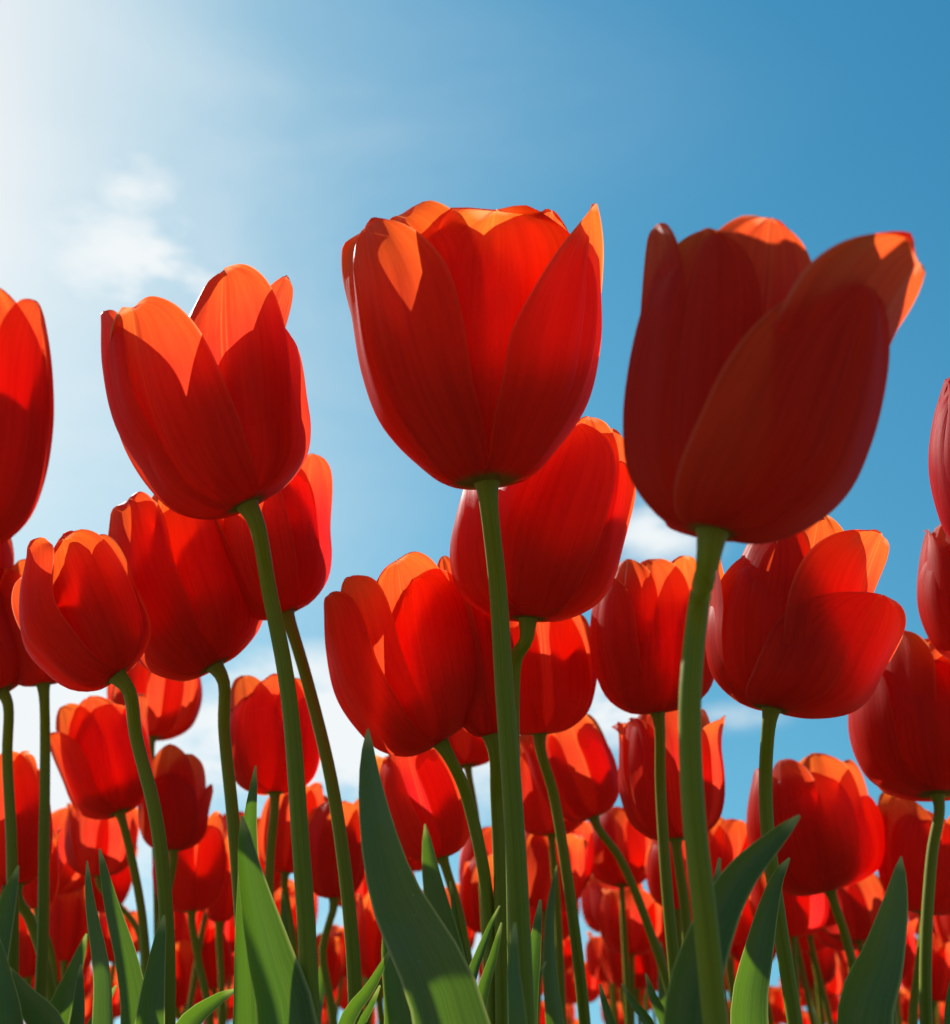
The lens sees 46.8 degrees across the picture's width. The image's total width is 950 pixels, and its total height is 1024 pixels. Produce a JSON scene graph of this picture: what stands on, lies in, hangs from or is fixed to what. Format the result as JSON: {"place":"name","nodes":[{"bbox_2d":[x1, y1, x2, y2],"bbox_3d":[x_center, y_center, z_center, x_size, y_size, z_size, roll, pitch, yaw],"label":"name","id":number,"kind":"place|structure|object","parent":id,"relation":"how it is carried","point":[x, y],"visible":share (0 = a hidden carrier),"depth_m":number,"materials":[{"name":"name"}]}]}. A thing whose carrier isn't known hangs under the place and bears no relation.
{"place":"outdoors","nodes":[
{"label":"outdoors","id":0,"kind":"place"},
{"bbox_2d":[0,0,949,1023],"label":"sky","id":1,"kind":"structure","parent":0,"point":[157,148],"materials":[{"name":"blue"}]},
{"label":"ground","id":2,"kind":"structure","parent":0,"visible":0},
{"bbox_2d":[0,539,13,579],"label":"tulip","id":3,"kind":"object","parent":2,"relation":"on","point":[6,554],"visible":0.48,"depth_m":0.60,"materials":[{"name":"red plant"}]},
{"bbox_2d":[0,288,53,544],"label":"tulip","id":4,"kind":"object","parent":2,"relation":"on","point":[26,405],"visible":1,"depth_m":0.28,"materials":[{"name":"red plant"}]},
{"bbox_2d":[19,909,35,985],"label":"tulip","id":5,"kind":"object","parent":2,"relation":"on","point":[27,962],"visible":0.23,"depth_m":0.94,"materials":[{"name":"red plant"}]},
{"bbox_2d":[0,750,55,1001],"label":"tulip","id":6,"kind":"object","parent":2,"relation":"on","point":[26,772],"visible":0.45,"depth_m":0.61,"materials":[{"name":"red plant"}]},
{"bbox_2d":[0,593,64,1023],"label":"tulip","id":7,"kind":"object","parent":2,"relation":"on","point":[21,999],"visible":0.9,"depth_m":0.55,"materials":[{"name":"red plant"}]},
{"bbox_2d":[22,828,61,988],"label":"tulip","id":8,"kind":"object","parent":2,"relation":"on","point":[30,893],"visible":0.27,"depth_m":0.75,"materials":[{"name":"red plant"}]},
{"bbox_2d":[0,559,116,1023],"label":"tulip","id":9,"kind":"object","parent":2,"relation":"on","point":[67,1001],"visible":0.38,"depth_m":0.58,"materials":[{"name":"red plant"}]},
{"bbox_2d":[49,886,87,1021],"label":"tulip","id":10,"kind":"object","parent":2,"relation":"on","point":[68,929],"visible":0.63,"depth_m":1.08,"materials":[{"name":"red plant"}]},
{"bbox_2d":[51,807,91,894],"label":"tulip","id":11,"kind":"object","parent":2,"relation":"on","point":[71,881],"visible":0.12,"depth_m":1.02,"materials":[{"name":"red plant"}]},
{"bbox_2d":[56,941,91,984],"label":"tulip","id":12,"kind":"object","parent":2,"relation":"on","point":[87,962],"visible":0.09,"depth_m":1.38,"materials":[{"name":"red plant"}]},
{"bbox_2d":[84,964,92,998],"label":"tulip","id":13,"kind":"object","parent":2,"relation":"on","point":[87,991],"visible":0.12,"depth_m":2.44,"materials":[{"name":"red plant"}]},
{"bbox_2d":[85,993,92,1021],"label":"tulip","id":14,"kind":"object","parent":2,"relation":"on","point":[88,1005],"visible":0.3,"depth_m":2.60,"materials":[{"name":"red plant"}]},
{"bbox_2d":[11,529,175,1023],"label":"tulip","id":15,"kind":"object","parent":2,"relation":"on","point":[81,615],"visible":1,"depth_m":0.41,"materials":[{"name":"red plant"}]},
{"bbox_2d":[50,694,152,977],"bbox_3d":[-0.214,0.340,0.667,0.160,0.458,0.062,24,-36,-38],"label":"tulip","id":16,"kind":"object","parent":2,"relation":"on","point":[92,752],"visible":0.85,"depth_m":0.70,"materials":[{"name":"red plant"}]},
{"bbox_2d":[64,803,141,970],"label":"tulip","id":17,"kind":"object","parent":2,"relation":"on","point":[86,839],"visible":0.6,"depth_m":0.96,"materials":[{"name":"red plant"}]},
{"bbox_2d":[78,846,137,943],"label":"tulip","id":18,"kind":"object","parent":2,"relation":"on","point":[122,882],"visible":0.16,"depth_m":1.22,"materials":[{"name":"red plant"}]},
{"bbox_2d":[112,978,119,1023],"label":"tulip","id":19,"kind":"object","parent":2,"relation":"on","point":[115,1006],"visible":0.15,"depth_m":2.08,"materials":[{"name":"red plant"}]},
{"bbox_2d":[98,904,138,986],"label":"tulip","id":20,"kind":"object","parent":2,"relation":"on","point":[105,930],"visible":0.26,"depth_m":1.38,"materials":[{"name":"red plant"}]},
{"bbox_2d":[107,661,201,937],"bbox_3d":[-0.244,0.356,0.787,0.112,0.542,0.091,0,-28,0],"label":"tulip","id":21,"kind":"object","parent":2,"relation":"on","point":[173,708],"visible":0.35,"depth_m":0.87,"materials":[{"name":"red plant"}]},
{"bbox_2d":[138,744,212,927],"bbox_3d":[-0.210,0.369,0.693,0.051,0.432,0.158,0,-28,0],"label":"tulip","id":22,"kind":"object","parent":2,"relation":"on","point":[185,794],"visible":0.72,"depth_m":0.75,"materials":[{"name":"red plant"}]},
{"bbox_2d":[108,491,262,1023],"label":"tulip","id":23,"kind":"object","parent":2,"relation":"on","point":[203,621],"visible":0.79,"depth_m":0.47,"materials":[{"name":"red plant"}]},
{"bbox_2d":[175,939,196,1019],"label":"tulip","id":24,"kind":"object","parent":2,"relation":"on","point":[184,958],"visible":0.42,"depth_m":1.26,"materials":[{"name":"red plant"}]},
{"bbox_2d":[152,811,226,1023],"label":"tulip","id":25,"kind":"object","parent":2,"relation":"on","point":[199,879],"visible":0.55,"depth_m":0.82,"materials":[{"name":"red plant"}]},
{"bbox_2d":[186,910,207,1010],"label":"tulip","id":26,"kind":"object","parent":2,"relation":"on","point":[194,971],"visible":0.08,"depth_m":1.18,"materials":[{"name":"red plant"}]},
{"bbox_2d":[173,911,225,1013],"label":"tulip","id":27,"kind":"object","parent":2,"relation":"on","point":[181,927],"visible":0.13,"depth_m":1.30,"materials":[{"name":"red plant"}]},
{"bbox_2d":[101,264,319,1023],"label":"tulip","id":28,"kind":"object","parent":2,"relation":"on","point":[208,404],"visible":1,"depth_m":0.35,"materials":[{"name":"red plant"}]},
{"bbox_2d":[197,927,231,1023],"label":"tulip","id":29,"kind":"object","parent":2,"relation":"on","point":[209,955],"visible":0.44,"depth_m":1.30,"materials":[{"name":"red plant"}]},
{"bbox_2d":[205,837,233,1023],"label":"tulip","id":30,"kind":"object","parent":2,"relation":"on","point":[219,911],"visible":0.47,"depth_m":0.95,"materials":[{"name":"red plant"}]},
{"bbox_2d":[213,986,233,1018],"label":"tulip","id":31,"kind":"object","parent":2,"relation":"on","point":[230,1011],"visible":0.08,"depth_m":2.37,"materials":[{"name":"red plant"}]},
{"bbox_2d":[224,916,234,953],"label":"tulip","id":32,"kind":"object","parent":2,"relation":"on","point":[229,930],"visible":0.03,"depth_m":1.46,"materials":[{"name":"red plant"}]},
{"bbox_2d":[225,953,233,1023],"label":"tulip","id":33,"kind":"object","parent":2,"relation":"on","point":[228,999],"visible":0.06,"depth_m":1.67,"materials":[{"name":"red plant"}]},
{"bbox_2d":[222,811,280,892],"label":"tulip","id":34,"kind":"object","parent":2,"relation":"on","point":[277,880],"visible":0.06,"depth_m":1.01,"materials":[{"name":"red plant"}]},
{"bbox_2d":[230,673,319,944],"bbox_3d":[-0.116,0.322,0.622,0.064,0.449,0.126,-6,-28,12],"label":"tulip","id":35,"kind":"object","parent":2,"relation":"on","point":[257,730],"visible":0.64,"depth_m":0.66,"materials":[{"name":"red plant"}]},
{"bbox_2d":[274,891,297,944],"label":"tulip","id":36,"kind":"object","parent":2,"relation":"on","point":[277,898],"visible":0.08,"depth_m":1.14,"materials":[{"name":"red plant"}]},
{"bbox_2d":[258,782,328,961],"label":"tulip","id":37,"kind":"object","parent":2,"relation":"on","point":[316,797],"visible":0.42,"depth_m":0.84,"materials":[{"name":"red plant"}]},
{"bbox_2d":[288,879,317,920],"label":"tulip","id":38,"kind":"object","parent":2,"relation":"on","point":[290,881],"visible":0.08,"depth_m":1.38,"materials":[{"name":"red plant"}]},
{"bbox_2d":[215,453,411,1023],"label":"tulip","id":39,"kind":"object","parent":2,"relation":"on","point":[296,511],"visible":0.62,"depth_m":0.48,"materials":[{"name":"red plant"}]},
{"bbox_2d":[316,932,342,995],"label":"tulip","id":40,"kind":"object","parent":2,"relation":"on","point":[334,958],"visible":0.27,"depth_m":1.32,"materials":[{"name":"red plant"}]},
{"bbox_2d":[308,799,364,1023],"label":"tulip","id":41,"kind":"object","parent":2,"relation":"on","point":[325,877],"visible":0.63,"depth_m":0.80,"materials":[{"name":"red plant"}]},
{"bbox_2d":[329,924,346,1018],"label":"tulip","id":42,"kind":"object","parent":2,"relation":"on","point":[335,928],"visible":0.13,"depth_m":1.73,"materials":[{"name":"red plant"}]},
{"bbox_2d":[337,977,363,1011],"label":"tulip","id":43,"kind":"object","parent":2,"relation":"on","point":[344,1000],"visible":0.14,"depth_m":2.10,"materials":[{"name":"red plant"}]},
{"bbox_2d":[354,875,370,1023],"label":"tulip","id":44,"kind":"object","parent":2,"relation":"on","point":[362,889],"visible":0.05,"depth_m":0.99,"materials":[{"name":"red plant"}]},
{"bbox_2d":[356,893,383,1023],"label":"tulip","id":45,"kind":"object","parent":2,"relation":"on","point":[370,938],"visible":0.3,"depth_m":0.89,"materials":[{"name":"red plant"}]},
{"bbox_2d":[324,551,494,1023],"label":"tulip","id":46,"kind":"object","parent":2,"relation":"on","point":[400,651],"visible":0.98,"depth_m":0.45,"materials":[{"name":"red plant"}]},
{"bbox_2d":[405,855,438,871],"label":"tulip","id":47,"kind":"object","parent":2,"relation":"on","point":[415,866],"visible":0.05,"depth_m":0.97,"materials":[{"name":"red plant"}]},
{"bbox_2d":[375,747,472,962],"bbox_3d":[-0.012,0.328,0.595,0.100,0.413,0.139,0,-28,0],"label":"tulip","id":48,"kind":"object","parent":2,"relation":"on","point":[420,790],"visible":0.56,"depth_m":0.63,"materials":[{"name":"red plant"}]},
{"bbox_2d":[446,891,475,950],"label":"tulip","id":49,"kind":"object","parent":2,"relation":"on","point":[471,934],"visible":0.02,"depth_m":1.24,"materials":[{"name":"red plant"}]},
{"bbox_2d":[449,727,488,1010],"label":"tulip","id":50,"kind":"object","parent":2,"relation":"on","point":[470,750],"visible":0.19,"depth_m":0.74,"materials":[{"name":"red plant"}]},
{"bbox_2d":[341,200,603,1023],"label":"tulip","id":51,"kind":"object","parent":2,"relation":"on","point":[478,333],"visible":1,"depth_m":0.34,"materials":[{"name":"red plant"}]},
{"bbox_2d":[459,826,492,883],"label":"tulip","id":52,"kind":"object","parent":2,"relation":"on","point":[467,853],"visible":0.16,"depth_m":1.06,"materials":[{"name":"red plant"}]},
{"bbox_2d":[459,854,493,933],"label":"tulip","id":53,"kind":"object","parent":2,"relation":"on","point":[469,892],"visible":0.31,"depth_m":0.99,"materials":[{"name":"red plant"}]},
{"bbox_2d":[437,555,520,1023],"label":"tulip","id":54,"kind":"object","parent":2,"relation":"on","point":[481,720],"visible":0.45,"depth_m":0.46,"materials":[{"name":"red plant"}]},
{"bbox_2d":[450,416,635,1023],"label":"tulip","id":55,"kind":"object","parent":2,"relation":"on","point":[565,511],"visible":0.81,"depth_m":0.42,"materials":[{"name":"red plant"}]},
{"bbox_2d":[520,743,582,1023],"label":"tulip","id":56,"kind":"object","parent":2,"relation":"on","point":[538,818],"visible":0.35,"depth_m":0.81,"materials":[{"name":"red plant"}]},
{"bbox_2d":[509,614,596,1023],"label":"tulip","id":57,"kind":"object","parent":2,"relation":"on","point":[558,679],"visible":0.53,"depth_m":0.55,"materials":[{"name":"red plant"}]},
{"bbox_2d":[530,901,579,1023],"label":"tulip","id":58,"kind":"object","parent":2,"relation":"on","point":[565,930],"visible":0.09,"depth_m":1.18,"materials":[{"name":"red plant"}]},
{"bbox_2d":[525,832,587,939],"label":"tulip","id":59,"kind":"object","parent":2,"relation":"on","point":[538,868],"visible":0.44,"depth_m":0.94,"materials":[{"name":"red plant"}]},
{"bbox_2d":[563,937,572,971],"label":"tulip","id":60,"kind":"object","parent":2,"relation":"on","point":[568,962],"visible":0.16,"depth_m":1.77,"materials":[{"name":"red plant"}]},
{"bbox_2d":[554,821,593,953],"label":"tulip","id":61,"kind":"object","parent":2,"relation":"on","point":[584,830],"visible":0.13,"depth_m":1.06,"materials":[{"name":"red plant"}]},
{"bbox_2d":[564,961,601,1002],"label":"tulip","id":62,"kind":"object","parent":2,"relation":"on","point":[592,988],"visible":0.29,"depth_m":1.87,"materials":[{"name":"red plant"}]},
{"bbox_2d":[520,714,668,994],"bbox_3d":[0.110,0.354,0.690,0.160,0.455,0.168,0,-28,0],"label":"tulip","id":63,"kind":"object","parent":2,"relation":"on","point":[582,762],"visible":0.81,"depth_m":0.73,"materials":[{"name":"red plant"}]},
{"bbox_2d":[585,932,612,1013],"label":"tulip","id":64,"kind":"object","parent":2,"relation":"on","point":[594,960],"visible":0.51,"depth_m":1.56,"materials":[{"name":"red plant"}]},
{"bbox_2d":[580,873,617,1023],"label":"tulip","id":65,"kind":"object","parent":2,"relation":"on","point":[587,911],"visible":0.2,"depth_m":1.40,"materials":[{"name":"red plant"}]},
{"bbox_2d":[602,982,620,1001],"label":"tulip","id":66,"kind":"object","parent":2,"relation":"on","point":[605,986],"visible":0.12,"depth_m":2.15,"materials":[{"name":"red plant"}]},
{"bbox_2d":[602,1001,623,1023],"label":"tulip","id":67,"kind":"object","parent":2,"relation":"on","point":[620,1014],"visible":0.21,"depth_m":3.03,"materials":[{"name":"red plant"}]},
{"bbox_2d":[588,875,643,1023],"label":"tulip","id":68,"kind":"object","parent":2,"relation":"on","point":[595,886],"visible":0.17,"depth_m":1.38,"materials":[{"name":"red plant"}]},
{"bbox_2d":[588,806,650,1023],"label":"tulip","id":69,"kind":"object","parent":2,"relation":"on","point":[631,842],"visible":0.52,"depth_m":1.09,"materials":[{"name":"red plant"}]},
{"bbox_2d":[599,888,661,1023],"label":"tulip","id":70,"kind":"object","parent":2,"relation":"on","point":[610,926],"visible":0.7,"depth_m":1.14,"materials":[{"name":"red plant"}]},
{"bbox_2d":[599,931,662,1023],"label":"tulip","id":71,"kind":"object","parent":2,"relation":"on","point":[612,962],"visible":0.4,"depth_m":1.30,"materials":[{"name":"red plant"}]},
{"bbox_2d":[589,555,713,1023],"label":"tulip","id":72,"kind":"object","parent":2,"relation":"on","point":[637,622],"visible":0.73,"depth_m":0.53,"materials":[{"name":"red plant"}]},
{"bbox_2d":[646,839,691,1023],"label":"tulip","id":73,"kind":"object","parent":2,"relation":"on","point":[653,873],"visible":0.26,"depth_m":0.95,"materials":[{"name":"red plant"}]},
{"bbox_2d":[612,708,725,942],"bbox_3d":[0.122,0.305,0.564,0.073,0.424,0.086,19,-33,-32],"label":"tulip","id":74,"kind":"object","parent":2,"relation":"on","point":[636,776],"visible":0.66,"depth_m":0.62,"materials":[{"name":"red plant"}]},
{"bbox_2d":[687,817,749,889],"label":"tulip","id":75,"kind":"object","parent":2,"relation":"on","point":[728,841],"visible":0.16,"depth_m":0.81,"materials":[{"name":"red plant"}]},
{"bbox_2d":[724,954,738,1009],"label":"tulip","id":76,"kind":"object","parent":2,"relation":"on","point":[725,976],"visible":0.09,"depth_m":1.57,"materials":[{"name":"red plant"}]},
{"bbox_2d":[726,899,752,1002],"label":"tulip","id":77,"kind":"object","parent":2,"relation":"on","point":[743,927],"visible":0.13,"depth_m":1.12,"materials":[{"name":"red plant"}]},
{"bbox_2d":[731,940,776,1023],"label":"tulip","id":78,"kind":"object","parent":2,"relation":"on","point":[737,951],"visible":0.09,"depth_m":1.21,"materials":[{"name":"red plant"}]},
{"bbox_2d":[623,215,924,1023],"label":"tulip","id":79,"kind":"object","parent":2,"relation":"on","point":[756,378],"visible":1,"depth_m":0.25,"materials":[{"name":"red plant"}]},
{"bbox_2d":[768,986,786,1023],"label":"tulip","id":80,"kind":"object","parent":2,"relation":"on","point":[775,997],"visible":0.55,"depth_m":2.16,"materials":[{"name":"red plant"}]},
{"bbox_2d":[748,873,828,1000],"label":"tulip","id":81,"kind":"object","parent":2,"relation":"on","point":[806,915],"visible":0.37,"depth_m":0.96,"materials":[{"name":"red plant"}]},
{"bbox_2d":[705,515,905,1023],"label":"tulip","id":82,"kind":"object","parent":2,"relation":"on","point":[808,623],"visible":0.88,"depth_m":0.43,"materials":[{"name":"red plant"}]},
{"bbox_2d":[796,937,815,1023],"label":"tulip","id":83,"kind":"object","parent":2,"relation":"on","point":[806,990],"visible":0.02,"depth_m":1.20,"materials":[{"name":"green plant"}]},
{"bbox_2d":[789,933,826,1023],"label":"tulip","id":84,"kind":"object","parent":2,"relation":"on","point":[804,945],"visible":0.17,"depth_m":1.30,"materials":[{"name":"red plant"}]},
{"bbox_2d":[799,985,824,1023],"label":"tulip","id":85,"kind":"object","parent":2,"relation":"on","point":[813,1004],"visible":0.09,"depth_m":1.61,"materials":[{"name":"green plant"}]},
{"bbox_2d":[746,753,886,970],"bbox_3d":[0.272,0.372,0.687,0.177,0.420,0.085,9,-29,-17],"label":"tulip","id":86,"kind":"object","parent":2,"relation":"on","point":[834,842],"visible":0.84,"depth_m":0.72,"materials":[{"name":"red plant"}]},
{"bbox_2d":[798,947,835,1007],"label":"tulip","id":87,"kind":"object","parent":2,"relation":"on","point":[826,957],"visible":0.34,"depth_m":1.42,"materials":[{"name":"red plant"}]},
{"bbox_2d":[807,928,832,1023],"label":"tulip","id":88,"kind":"object","parent":2,"relation":"on","point":[820,980],"visible":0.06,"depth_m":1.07,"materials":[{"name":"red plant"}]},
{"bbox_2d":[809,955,844,1020],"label":"tulip","id":89,"kind":"object","parent":2,"relation":"on","point":[834,988],"visible":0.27,"depth_m":1.67,"materials":[{"name":"red plant"}]},
{"bbox_2d":[815,930,864,971],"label":"tulip","id":90,"kind":"object","parent":2,"relation":"on","point":[824,938],"visible":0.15,"depth_m":1.12,"materials":[{"name":"red plant"}]},
{"bbox_2d":[835,950,858,996],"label":"tulip","id":91,"kind":"object","parent":2,"relation":"on","point":[841,956],"visible":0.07,"depth_m":1.91,"materials":[{"name":"red plant"}]},
{"bbox_2d":[822,874,884,953],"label":"tulip","id":92,"kind":"object","parent":2,"relation":"on","point":[860,902],"visible":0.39,"depth_m":1.02,"materials":[{"name":"red plant"}]},
{"bbox_2d":[837,630,949,1023],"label":"tulip","id":93,"kind":"object","parent":2,"relation":"on","point":[899,727],"visible":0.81,"depth_m":0.55,"materials":[{"name":"red plant"}]},
{"bbox_2d":[901,970,912,991],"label":"tulip","id":94,"kind":"object","parent":2,"relation":"on","point":[906,983],"visible":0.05,"depth_m":1.65,"materials":[{"name":"red plant"}]},
{"bbox_2d":[899,989,918,1023],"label":"tulip","id":95,"kind":"object","parent":2,"relation":"on","point":[904,995],"visible":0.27,"depth_m":2.14,"materials":[{"name":"red plant"}]},
{"bbox_2d":[902,919,917,978],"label":"tulip","id":96,"kind":"object","parent":2,"relation":"on","point":[910,956],"visible":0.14,"depth_m":1.20,"materials":[{"name":"red plant"}]},
{"bbox_2d":[877,792,949,1023],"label":"tulip","id":97,"kind":"object","parent":2,"relation":"on","point":[907,825],"visible":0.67,"depth_m":0.71,"materials":[{"name":"red plant"}]},
{"bbox_2d":[908,911,936,935],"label":"tulip","id":98,"kind":"object","parent":2,"relation":"on","point":[911,915],"visible":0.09,"depth_m":1.41,"materials":[{"name":"red plant"}]},
{"bbox_2d":[913,933,949,1023],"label":"tulip","id":99,"kind":"object","parent":2,"relation":"on","point":[940,966],"visible":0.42,"depth_m":1.20,"materials":[{"name":"red plant"}]},
{"bbox_2d":[917,524,949,659],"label":"tulip","id":100,"kind":"object","parent":2,"relation":"on","point":[933,590],"visible":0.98,"depth_m":0.54,"materials":[{"name":"red plant"}]},
{"bbox_2d":[928,377,949,538],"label":"tulip","id":101,"kind":"object","parent":2,"relation":"on","point":[939,460],"visible":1,"depth_m":0.39,"materials":[{"name":"red plant"}]},
{"bbox_2d":[933,915,949,942],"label":"tulip","id":102,"kind":"object","parent":2,"relation":"on","point":[942,934],"visible":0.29,"depth_m":1.30,"materials":[{"name":"red plant"}]},
{"bbox_2d":[941,915,949,935],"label":"tulip","id":103,"kind":"object","parent":2,"relation":"on","point":[945,920],"visible":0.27,"depth_m":1.24,"materials":[{"name":"red plant"}]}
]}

